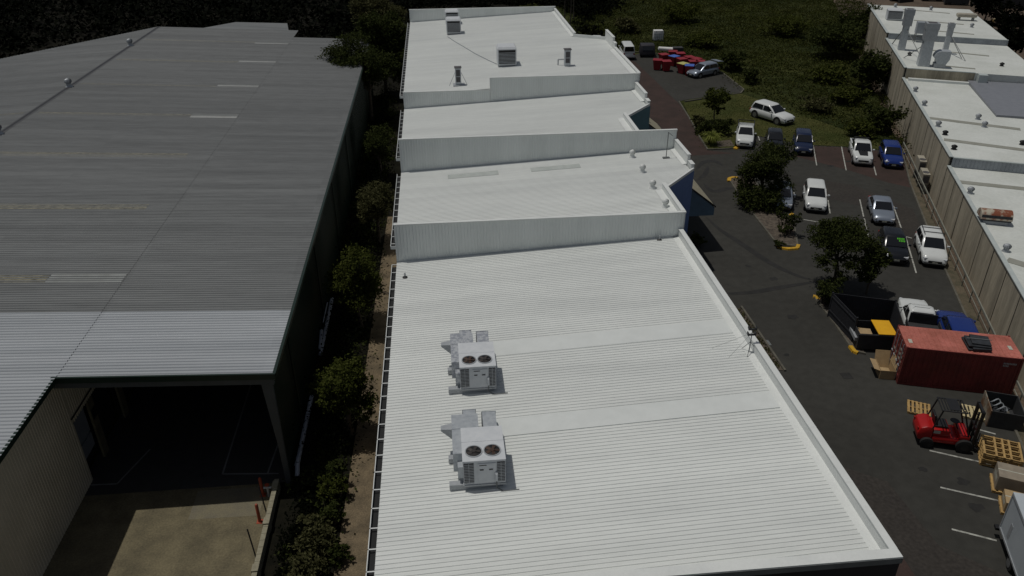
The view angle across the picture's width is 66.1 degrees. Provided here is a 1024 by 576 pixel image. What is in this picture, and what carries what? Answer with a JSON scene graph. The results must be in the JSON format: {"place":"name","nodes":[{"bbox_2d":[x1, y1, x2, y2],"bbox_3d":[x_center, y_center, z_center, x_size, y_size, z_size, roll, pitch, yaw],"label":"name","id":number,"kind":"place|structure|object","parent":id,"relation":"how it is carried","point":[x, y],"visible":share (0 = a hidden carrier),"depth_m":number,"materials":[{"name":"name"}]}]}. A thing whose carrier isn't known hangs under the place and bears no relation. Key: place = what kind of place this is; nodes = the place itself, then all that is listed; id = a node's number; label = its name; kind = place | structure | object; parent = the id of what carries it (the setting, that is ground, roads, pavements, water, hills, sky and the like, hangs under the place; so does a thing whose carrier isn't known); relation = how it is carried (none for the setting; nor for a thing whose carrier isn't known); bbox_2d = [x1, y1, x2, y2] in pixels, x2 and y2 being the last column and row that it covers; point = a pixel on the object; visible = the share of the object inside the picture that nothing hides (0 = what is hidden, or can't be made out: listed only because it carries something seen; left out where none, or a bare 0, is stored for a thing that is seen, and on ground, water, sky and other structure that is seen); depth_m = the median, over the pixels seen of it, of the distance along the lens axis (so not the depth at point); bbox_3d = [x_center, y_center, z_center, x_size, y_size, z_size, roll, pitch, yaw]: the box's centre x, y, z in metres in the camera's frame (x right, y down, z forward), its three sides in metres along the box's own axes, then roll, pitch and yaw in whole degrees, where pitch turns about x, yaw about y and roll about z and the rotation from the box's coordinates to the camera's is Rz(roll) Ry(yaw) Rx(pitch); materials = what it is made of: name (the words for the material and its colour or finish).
{"place":"outdoors","nodes":[
{"label":"outdoors","id":0,"kind":"place"},
{"bbox_2d":[43,483,271,575],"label":"concrete yard","id":1,"kind":"structure","parent":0,"point":[154,533],"depth_m":35.77,"materials":[{"name":"concrete"}]},
{"bbox_2d":[188,486,265,519],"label":"concrete slab","id":2,"kind":"structure","parent":1,"relation":"on","point":[232,502],"depth_m":37.70,"materials":[{"name":"concrete"}]},
{"bbox_2d":[85,385,285,495],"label":"loading floor","id":3,"kind":"structure","parent":0,"point":[185,434],"depth_m":41.58,"materials":[{"name":"concrete"}]},
{"bbox_2d":[0,0,519,92],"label":"forest floor","id":4,"kind":"structure","parent":0,"point":[141,20],"depth_m":141.46,"materials":[{"name":"plant"}]},
{"bbox_2d":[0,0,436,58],"bbox_3d":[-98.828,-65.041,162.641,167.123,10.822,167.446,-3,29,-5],"label":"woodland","id":5,"kind":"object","parent":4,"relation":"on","point":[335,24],"visible":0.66,"depth_m":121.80,"materials":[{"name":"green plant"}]},
{"bbox_2d":[205,22,287,29],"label":"shed","id":6,"kind":"structure","parent":4,"relation":"on","point":[255,25],"depth_m":108.03,"materials":[{"name":"metal"}]},
{"bbox_2d":[346,0,407,28],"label":"tree","id":7,"kind":"object","parent":4,"relation":"on","point":[378,6],"visible":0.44,"depth_m":107.33,"materials":[{"name":"green plant"}]},
{"bbox_2d":[390,0,643,45],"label":"undergrowth","id":8,"kind":"object","parent":4,"relation":"on","point":[603,6],"visible":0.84,"depth_m":152.15,"materials":[{"name":"green plant"}]},
{"bbox_2d":[261,93,403,575],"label":"dark garden","id":9,"kind":"object","parent":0,"point":[270,566],"depth_m":42.31,"materials":[{"name":"plant"}]},
{"bbox_2d":[251,479,280,575],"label":"block wall","id":10,"kind":"structure","parent":9,"relation":"on","point":[257,565],"depth_m":35.73,"materials":[{"name":"concrete"}]},
{"bbox_2d":[281,545,328,575],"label":"shrub","id":11,"kind":"object","parent":9,"relation":"on","point":[312,568],"visible":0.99,"depth_m":33.20,"materials":[{"name":"green plant"}]},
{"bbox_2d":[270,479,342,575],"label":"strip undergrowth","id":12,"kind":"object","parent":9,"relation":"on","point":[308,507],"visible":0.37,"depth_m":36.13,"materials":[{"name":"green plant"}]},
{"bbox_2d":[288,511,337,563],"bbox_3d":[-8.771,11.159,34.774,2.182,1.907,2.524,-3,29,-5],"label":"shrub","id":13,"kind":"object","parent":9,"relation":"on","point":[322,539],"visible":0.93,"depth_m":34.47,"materials":[{"name":"green plant"}]},
{"bbox_2d":[314,497,346,527],"bbox_3d":[-8.380,10.434,36.099,1.484,1.435,1.587,-3,29,-5],"label":"shrub","id":14,"kind":"object","parent":9,"relation":"on","point":[329,511],"visible":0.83,"depth_m":36.06,"materials":[{"name":"green plant"}]},
{"bbox_2d":[316,471,348,501],"bbox_3d":[-8.591,9.627,37.435,1.598,1.540,1.370,2,29,4],"label":"shrub","id":15,"kind":"object","parent":9,"relation":"on","point":[325,492],"visible":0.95,"depth_m":37.41,"materials":[{"name":"green plant"}]},
{"bbox_2d":[323,459,346,483],"bbox_3d":[-8.660,9.057,38.306,1.179,1.664,1.202,-24,37,-36],"label":"shrub","id":16,"kind":"object","parent":9,"relation":"on","point":[333,467],"visible":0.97,"depth_m":38.08,"materials":[{"name":"green plant"}]},
{"bbox_2d":[274,80,400,575],"bbox_3d":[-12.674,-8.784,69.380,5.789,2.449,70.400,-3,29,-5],"label":"strip undergrowth","id":17,"kind":"object","parent":9,"relation":"on","point":[314,409],"visible":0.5,"depth_m":50.74,"materials":[{"name":"green plant"}]},
{"bbox_2d":[323,543,354,568],"bbox_3d":[-7.639,11.676,34.395,1.305,1.209,1.219,-23,36,-34],"label":"shrub","id":18,"kind":"object","parent":9,"relation":"on","point":[340,555],"visible":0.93,"depth_m":34.25,"materials":[{"name":"green plant"}]},
{"bbox_2d":[304,353,379,435],"bbox_3d":[-8.815,5.804,40.893,3.393,4.870,3.644,-26,38,-38],"label":"tree","id":19,"kind":"object","parent":9,"relation":"on","point":[340,386],"visible":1,"depth_m":40.26,"materials":[{"name":"green plant"}]},
{"bbox_2d":[321,241,385,327],"bbox_3d":[-10.050,-0.269,50.146,3.847,6.396,4.660,-3,29,-5],"label":"tree","id":20,"kind":"object","parent":9,"relation":"on","point":[363,288],"visible":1,"depth_m":49.00,"materials":[{"name":"green plant"}]},
{"bbox_2d":[315,30,401,120],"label":"tree","id":21,"kind":"object","parent":9,"relation":"on","point":[344,54],"visible":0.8,"depth_m":86.14,"materials":[{"name":"green plant"}]},
{"bbox_2d":[334,217,396,575],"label":"soil path","id":22,"kind":"structure","parent":9,"relation":"on","point":[356,518],"depth_m":40.49,"materials":[{"name":"soil"}]},
{"bbox_2d":[352,179,394,242],"bbox_3d":[-10.444,-5.792,61.130,4.182,5.262,4.489,-3,29,-5],"label":"tree","id":23,"kind":"object","parent":9,"relation":"on","point":[371,201],"visible":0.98,"depth_m":60.43,"materials":[{"name":"green plant"}]},
{"bbox_2d":[361,123,397,178],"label":"tree","id":24,"kind":"object","parent":9,"relation":"on","point":[375,146],"visible":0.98,"depth_m":72.16,"materials":[{"name":"green plant"}]},
{"bbox_2d":[353,9,406,92],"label":"tree","id":25,"kind":"object","parent":9,"relation":"on","point":[379,28],"visible":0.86,"depth_m":94.64,"materials":[{"name":"green plant"}]},
{"bbox_2d":[13,0,894,494],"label":"ground","id":26,"kind":"structure","parent":0,"point":[745,92],"depth_m":116.49,"materials":[{"name":"plant"}]},
{"bbox_2d":[0,27,373,575],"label":"warehouse","id":27,"kind":"structure","parent":26,"relation":"on","point":[175,202],"depth_m":47.98,"materials":[{"name":"metal"}]},
{"bbox_2d":[83,387,131,465],"bbox_3d":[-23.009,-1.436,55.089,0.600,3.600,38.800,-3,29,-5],"label":"dock door","id":28,"kind":"structure","parent":27,"relation":"in","point":[100,396],"depth_m":41.96,"materials":[{"name":"metal"}]},
{"bbox_2d":[613,16,641,33],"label":"bush","id":29,"kind":"object","parent":26,"relation":"on","point":[626,23],"visible":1,"depth_m":131.09,"materials":[{"name":"green plant"}]},
{"bbox_2d":[366,6,902,575],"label":"factory building","id":30,"kind":"structure","parent":26,"relation":"on","point":[650,420],"depth_m":37.63,"materials":[{"name":"grey metal"}]},
{"bbox_2d":[446,16,460,34],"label":"evaporative cooler","id":31,"kind":"object","parent":30,"relation":"on","point":[453,24],"visible":0.97,"depth_m":86.95,"materials":[{"name":"paint"}]},
{"bbox_2d":[441,330,507,394],"bbox_3d":[-1.928,3.281,36.736,2.600,1.550,4.290,-7,30,-11],"label":"packaged air conditioner","id":32,"kind":"object","parent":30,"relation":"on","point":[473,367],"visible":1,"depth_m":35.51,"materials":[{"name":"paint"}]},
{"bbox_2d":[441,409,518,490],"bbox_3d":[-1.458,6.274,31.412,2.603,1.550,4.290,-7,30,-11],"label":"packaged air conditioner","id":33,"kind":"object","parent":30,"relation":"on","point":[477,458],"visible":1,"depth_m":30.24,"materials":[{"name":"paint"}]},
{"bbox_2d":[496,43,516,66],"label":"evaporative cooler","id":34,"kind":"object","parent":30,"relation":"on","point":[506,54],"visible":0.98,"depth_m":73.20,"materials":[{"name":"paint"}]},
{"bbox_2d":[656,0,702,22],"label":"bush","id":35,"kind":"object","parent":26,"relation":"on","point":[680,10],"visible":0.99,"depth_m":137.91,"materials":[{"name":"green plant"}]},
{"bbox_2d":[683,30,726,46],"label":"bush","id":36,"kind":"object","parent":26,"relation":"on","point":[700,40],"visible":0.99,"depth_m":121.41,"materials":[{"name":"green plant"}]},
{"bbox_2d":[717,49,746,70],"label":"bush","id":37,"kind":"object","parent":26,"relation":"on","point":[732,60],"visible":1,"depth_m":108.55,"materials":[{"name":"green plant"}]},
{"bbox_2d":[554,0,914,155],"bbox_3d":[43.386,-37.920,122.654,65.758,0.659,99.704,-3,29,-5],"label":"rough grass","id":38,"kind":"structure","parent":26,"relation":"on","point":[732,4],"depth_m":127.00,"materials":[{"name":"plant"}]},
{"bbox_2d":[757,14,815,35],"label":"bush","id":39,"kind":"object","parent":26,"relation":"on","point":[785,25],"visible":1,"depth_m":127.94,"materials":[{"name":"green plant"}]},
{"bbox_2d":[796,94,836,111],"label":"bush","id":40,"kind":"object","parent":26,"relation":"on","point":[820,103],"visible":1,"depth_m":92.13,"materials":[{"name":"green plant"}]},
{"bbox_2d":[804,64,850,85],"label":"bush","id":41,"kind":"object","parent":26,"relation":"on","point":[835,73],"visible":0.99,"depth_m":102.98,"materials":[{"name":"green plant"}]},
{"bbox_2d":[805,19,868,58],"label":"bush","id":42,"kind":"object","parent":26,"relation":"on","point":[828,37],"visible":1,"depth_m":113.57,"materials":[{"name":"green plant"}]},
{"bbox_2d":[829,83,871,107],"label":"bush","id":43,"kind":"object","parent":26,"relation":"on","point":[852,94],"visible":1,"depth_m":94.33,"materials":[{"name":"green plant"}]},
{"bbox_2d":[835,2,882,47],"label":"bush","id":44,"kind":"object","parent":26,"relation":"on","point":[863,18],"visible":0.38,"depth_m":120.29,"materials":[{"name":"green plant"}]},
{"bbox_2d":[841,116,880,137],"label":"bush","id":45,"kind":"object","parent":26,"relation":"on","point":[862,125],"visible":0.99,"depth_m":83.88,"materials":[{"name":"green plant"}]},
{"bbox_2d":[849,48,893,89],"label":"bush","id":46,"kind":"object","parent":26,"relation":"on","point":[869,68],"visible":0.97,"depth_m":97.99,"materials":[{"name":"green plant"}]},
{"bbox_2d":[861,102,911,132],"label":"bush","id":47,"kind":"object","parent":26,"relation":"on","point":[882,117],"visible":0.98,"depth_m":84.63,"materials":[{"name":"green plant"}]},
{"bbox_2d":[684,94,879,149],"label":"lawn","id":48,"kind":"structure","parent":0,"point":[809,122],"depth_m":88.23,"materials":[{"name":"plant"}]},
{"bbox_2d":[700,87,732,121],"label":"tree","id":49,"kind":"object","parent":48,"relation":"on","point":[713,97],"visible":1,"depth_m":87.56,"materials":[{"name":"green plant"}]},
{"bbox_2d":[749,99,794,124],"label":"sport utility car","id":50,"kind":"object","parent":48,"relation":"on","point":[776,113],"visible":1,"depth_m":88.72,"materials":[{"name":"white metal"}]},
{"bbox_2d":[628,54,1023,575],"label":"asphalt","id":51,"kind":"structure","parent":0,"point":[862,419],"depth_m":49.44,"materials":[{"name":"asphalt"}]},
{"bbox_2d":[629,59,730,155],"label":"red paving","id":52,"kind":"structure","parent":51,"relation":"on","point":[667,111],"depth_m":91.50,"materials":[{"name":"asphalt"}]},
{"bbox_2d":[687,59,723,78],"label":"minivan car","id":53,"kind":"object","parent":51,"relation":"on","point":[699,70],"visible":1,"depth_m":106.31,"materials":[{"name":"silver metal"}]},
{"bbox_2d":[735,119,756,147],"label":"pickup truck","id":54,"kind":"object","parent":51,"relation":"on","point":[744,135],"visible":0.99,"depth_m":81.90,"materials":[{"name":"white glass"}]},
{"bbox_2d":[706,217,817,280],"bbox_3d":[18.621,-3.137,61.333,1.372,0.001,12.658,-14,32,-23],"label":"tyre mark","id":55,"kind":"object","parent":51,"relation":"on","point":[754,252],"visible":1,"depth_m":60.47,"materials":[{"name":"asphalt"}]},
{"bbox_2d":[731,177,796,244],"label":"island soil","id":56,"kind":"structure","parent":51,"relation":"on","point":[769,221],"depth_m":65.05,"materials":[{"name":"soil"}]},
{"bbox_2d":[732,178,787,212],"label":"shrub","id":57,"kind":"object","parent":56,"relation":"on","point":[770,202],"visible":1,"depth_m":67.18,"materials":[{"name":"green plant"}]},
{"bbox_2d":[733,139,797,191],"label":"tree","id":58,"kind":"object","parent":56,"relation":"on","point":[767,163],"visible":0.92,"depth_m":68.02,"materials":[{"name":"green plant"}]},
{"bbox_2d":[776,209,803,234],"bbox_3d":[22.087,-5.230,62.945,2.206,2.142,2.020,-3,29,-5],"label":"shrub","id":59,"kind":"object","parent":56,"relation":"on","point":[791,221],"visible":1,"depth_m":62.77,"materials":[{"name":"green plant"}]},
{"bbox_2d":[727,281,816,294],"bbox_3d":[18.438,0.059,55.643,8.271,0.001,0.687,-7,30,-11],"label":"tyre mark","id":60,"kind":"object","parent":51,"relation":"on","point":[768,289],"visible":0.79,"depth_m":55.57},
{"bbox_2d":[764,127,785,148],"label":"sedan car","id":61,"kind":"object","parent":51,"relation":"on","point":[775,135],"visible":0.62,"depth_m":81.14,"materials":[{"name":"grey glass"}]},
{"bbox_2d":[792,128,814,154],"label":"hatchback car","id":62,"kind":"object","parent":51,"relation":"on","point":[802,140],"visible":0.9,"depth_m":79.93,"materials":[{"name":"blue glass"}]},
{"bbox_2d":[802,178,829,211],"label":"sport utility car","id":63,"kind":"object","parent":51,"relation":"on","point":[814,194],"visible":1,"depth_m":67.57,"materials":[{"name":"white metal"}]},
{"bbox_2d":[818,295,863,351],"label":"enclosure soil","id":64,"kind":"structure","parent":51,"relation":"on","point":[826,306],"depth_m":52.74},
{"bbox_2d":[813,277,845,305],"bbox_3d":[21.520,0.308,53.349,2.114,2.022,2.125,-3,29,-5],"label":"shrub","id":65,"kind":"object","parent":64,"relation":"on","point":[826,290],"visible":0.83,"depth_m":53.03,"materials":[{"name":"green plant"}]},
{"bbox_2d":[803,215,886,285],"bbox_3d":[22.874,-2.367,54.658,5.622,5.279,4.485,-3,29,-5],"label":"tree","id":66,"kind":"object","parent":51,"relation":"on","point":[834,235],"visible":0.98,"depth_m":53.68,"materials":[{"name":"green plant"}]},
{"bbox_2d":[794,146,910,187],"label":"red bays","id":67,"kind":"object","parent":51,"relation":"on","point":[834,157],"visible":0.62,"depth_m":76.96,"materials":[{"name":"asphalt"}]},
{"bbox_2d":[877,139,904,167],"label":"sport utility car","id":68,"kind":"object","parent":67,"relation":"on","point":[889,153],"visible":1,"depth_m":76.62,"materials":[{"name":"blue metal"}]},
{"bbox_2d":[848,136,874,164],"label":"pickup truck","id":69,"kind":"object","parent":51,"relation":"on","point":[860,151],"visible":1,"depth_m":77.32,"materials":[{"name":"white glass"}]},
{"bbox_2d":[827,292,904,341],"bbox_3d":[22.476,2.059,50.156,3.980,1.860,3.180,7,30,14],"label":"screen fence","id":70,"kind":"object","parent":51,"relation":"on","point":[845,313],"visible":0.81,"depth_m":51.07,"materials":[{"name":"metal"}]},
{"bbox_2d":[825,181,919,250],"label":"brown patch","id":71,"kind":"object","parent":51,"relation":"on","point":[853,194],"visible":0.5,"depth_m":69.18,"materials":[{"name":"asphalt"}]},
{"bbox_2d":[849,320,895,349],"bbox_3d":[22.436,2.969,49.048,2.373,1.306,1.720,3,29,5],"label":"front lift bin","id":72,"kind":"object","parent":51,"relation":"on","point":[881,336],"visible":0.88,"depth_m":48.48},
{"bbox_2d":[853,245,892,293],"bbox_3d":[24.804,-1.151,54.176,2.502,3.601,1.891,-3,29,-5],"label":"tree","id":73,"kind":"object","parent":51,"relation":"on","point":[868,268],"visible":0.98,"depth_m":53.65,"materials":[{"name":"green plant"}]},
{"bbox_2d":[866,195,896,224],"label":"sedan car","id":74,"kind":"object","parent":51,"relation":"on","point":[881,208],"visible":1,"depth_m":65.32,"materials":[{"name":"silver metal"}]},
{"bbox_2d":[870,350,896,379],"bbox_3d":[21.982,4.496,46.593,1.340,1.080,1.615,4,30,8],"label":"open carton","id":75,"kind":"object","parent":51,"relation":"on","point":[880,362],"visible":1,"depth_m":46.78,"materials":[{"name":"cardboard"}]},
{"bbox_2d":[877,226,911,263],"bbox_3d":[29.137,-3.338,60.056,2.205,1.612,4.508,7,30,14],"label":"hatchback car","id":76,"kind":"object","parent":51,"relation":"on","point":[895,242],"visible":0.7,"depth_m":59.30,"materials":[{"name":"black metal"}]},
{"bbox_2d":[897,297,942,329],"bbox_3d":[26.043,1.960,50.386,2.240,1.870,5.410,8,30,14],"label":"pickup truck","id":77,"kind":"object","parent":51,"relation":"on","point":[917,313],"visible":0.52,"depth_m":49.51,"materials":[{"name":"white metal"}]},
{"bbox_2d":[843,467,1006,575],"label":"brown strip","id":78,"kind":"object","parent":51,"relation":"on","point":[922,551],"visible":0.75,"depth_m":35.62,"materials":[{"name":"concrete"}]},
{"bbox_2d":[913,225,949,266],"bbox_3d":[31.849,-3.243,59.666,2.220,1.795,4.635,8,30,15],"label":"sport utility car","id":79,"kind":"object","parent":51,"relation":"on","point":[929,242],"visible":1,"depth_m":58.93,"materials":[{"name":"white metal"}]},
{"bbox_2d":[912,397,985,452],"bbox_3d":[23.177,7.048,40.619,4.212,2.459,1.637,6,30,11],"label":"forklift","id":80,"kind":"object","parent":51,"relation":"on","point":[929,430],"visible":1,"depth_m":40.55,"materials":[{"name":"red paint"}]},
{"bbox_2d":[889,325,1023,394],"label":"shipping container","id":81,"kind":"object","parent":51,"relation":"on","point":[937,358],"visible":0.92,"depth_m":44.74,"materials":[{"name":"metal"}]},
{"bbox_2d":[961,334,991,351],"bbox_3d":[26.394,3.071,44.523,1.324,0.430,1.436,6,30,10],"label":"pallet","id":82,"kind":"object","parent":81,"relation":"on","point":[972,342],"visible":1,"depth_m":44.25,"materials":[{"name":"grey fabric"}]},
{"bbox_2d":[936,310,978,332],"bbox_3d":[28.006,2.536,49.483,2.220,1.730,4.635,8,30,14],"label":"hatchback car","id":83,"kind":"object","parent":51,"relation":"on","point":[954,321],"visible":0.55,"depth_m":48.76,"materials":[{"name":"blue metal"}]},
{"bbox_2d":[902,151,1023,454],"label":"kerb","id":84,"kind":"structure","parent":51,"relation":"on","point":[1016,433],"depth_m":56.73,"materials":[{"name":"concrete"}]},
{"bbox_2d":[977,443,994,467],"bbox_3d":[24.741,8.688,40.057,1.750,0.142,1.600,12,31,20],"label":"pallet","id":85,"kind":"object","parent":51,"relation":"on","point":[987,465],"visible":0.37,"depth_m":39.72,"materials":[{"name":"brown wood"}]},
{"bbox_2d":[978,443,1017,465],"bbox_3d":[24.771,8.552,39.961,1.750,0.142,1.600,12,31,20],"label":"pallet","id":86,"kind":"object","parent":85,"relation":"on","point":[987,462],"visible":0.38,"depth_m":39.56,"materials":[{"name":"brown wood"}]},
{"bbox_2d":[979,440,1021,466],"bbox_3d":[24.743,8.419,39.861,1.750,0.142,1.600,12,31,20],"label":"pallet","id":87,"kind":"object","parent":86,"relation":"on","point":[988,460],"visible":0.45,"depth_m":39.48,"materials":[{"name":"brown wood"}]},
{"bbox_2d":[980,437,1022,465],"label":"pallet","id":88,"kind":"object","parent":87,"relation":"on","point":[998,459],"visible":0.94,"depth_m":39.68,"materials":[{"name":"brown wood"}]},
{"bbox_2d":[981,434,1023,463],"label":"pallet","id":89,"kind":"object","parent":88,"relation":"on","point":[1004,454],"visible":1,"depth_m":39.63,"materials":[{"name":"brown wood"}]},
{"bbox_2d":[989,473,1002,493],"bbox_3d":[24.161,9.682,38.294,1.500,0.140,1.300,12,31,20],"label":"pallet","id":90,"kind":"object","parent":51,"relation":"on","point":[993,490],"visible":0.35,"depth_m":38.26,"materials":[{"name":"brown wood"}]},
{"bbox_2d":[992,461,1023,492],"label":"carton","id":91,"kind":"object","parent":90,"relation":"on","point":[1008,476],"visible":0.98,"depth_m":37.78,"materials":[{"name":"cardboard"}]},
{"bbox_2d":[981,390,1023,431],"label":"scrap bin","id":92,"kind":"object","parent":51,"relation":"on","point":[1013,420],"visible":0.85,"depth_m":42.27,"materials":[{"name":"metal"}]},
{"bbox_2d":[994,492,1023,575],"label":"box trailer","id":93,"kind":"object","parent":51,"relation":"on","point":[1010,528],"visible":1,"depth_m":33.70,"materials":[{"name":"metal"}]},
{"bbox_2d":[834,0,1023,58],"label":"bare earth","id":94,"kind":"structure","parent":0,"point":[923,3],"depth_m":158.01,"materials":[{"name":"soil"}]},
{"bbox_2d":[970,0,1006,20],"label":"tree","id":95,"kind":"object","parent":94,"relation":"on","point":[982,6],"visible":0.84,"depth_m":139.07,"materials":[{"name":"green plant"}]},
{"bbox_2d":[985,0,1023,30],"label":"tree","id":96,"kind":"object","parent":94,"relation":"on","point":[1015,17],"visible":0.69,"depth_m":129.03,"materials":[{"name":"green plant"}]},
{"bbox_2d":[996,23,1023,52],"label":"tree","id":97,"kind":"object","parent":94,"relation":"on","point":[1014,36],"visible":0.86,"depth_m":114.76,"materials":[{"name":"green plant"}]},
{"bbox_2d":[857,0,1023,407],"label":"ground","id":98,"kind":"structure","parent":0,"point":[1017,390],"depth_m":60.81,"materials":[{"name":"concrete"}]},
{"bbox_2d":[859,5,1023,391],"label":"concrete factory","id":99,"kind":"structure","parent":98,"relation":"on","point":[958,93],"depth_m":74.51,"materials":[{"name":"metal"}]},
{"bbox_2d":[897,8,915,50],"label":"exhaust duct","id":100,"kind":"object","parent":99,"relation":"on","point":[908,17],"visible":1,"depth_m":96.74,"materials":[{"name":"metal"}]},
{"bbox_2d":[916,21,940,66],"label":"exhaust duct","id":101,"kind":"object","parent":99,"relation":"on","point":[930,33],"visible":1,"depth_m":89.86,"materials":[{"name":"metal"}]},
{"bbox_2d":[932,49,951,68],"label":"duct blower","id":102,"kind":"object","parent":99,"relation":"on","point":[942,57],"visible":1,"depth_m":89.86,"materials":[{"name":"metal"}]},
{"bbox_2d":[977,207,1013,225],"bbox_3d":[35.498,-5.258,57.842,2.100,1.120,1.240,7,30,14],"label":"roof hood","id":103,"kind":"object","parent":99,"relation":"on","point":[999,217],"visible":1,"depth_m":57.41,"materials":[{"name":"metal"}]},
{"bbox_2d":[904,156,1023,444],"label":"verge","id":104,"kind":"structure","parent":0,"point":[962,293],"depth_m":56.67,"materials":[{"name":"plant"}]},
{"bbox_2d":[902,142,1023,408],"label":"guard rail fence","id":105,"kind":"object","parent":104,"relation":"on","point":[975,294],"visible":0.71,"depth_m":57.66,"materials":[{"name":"metal"}]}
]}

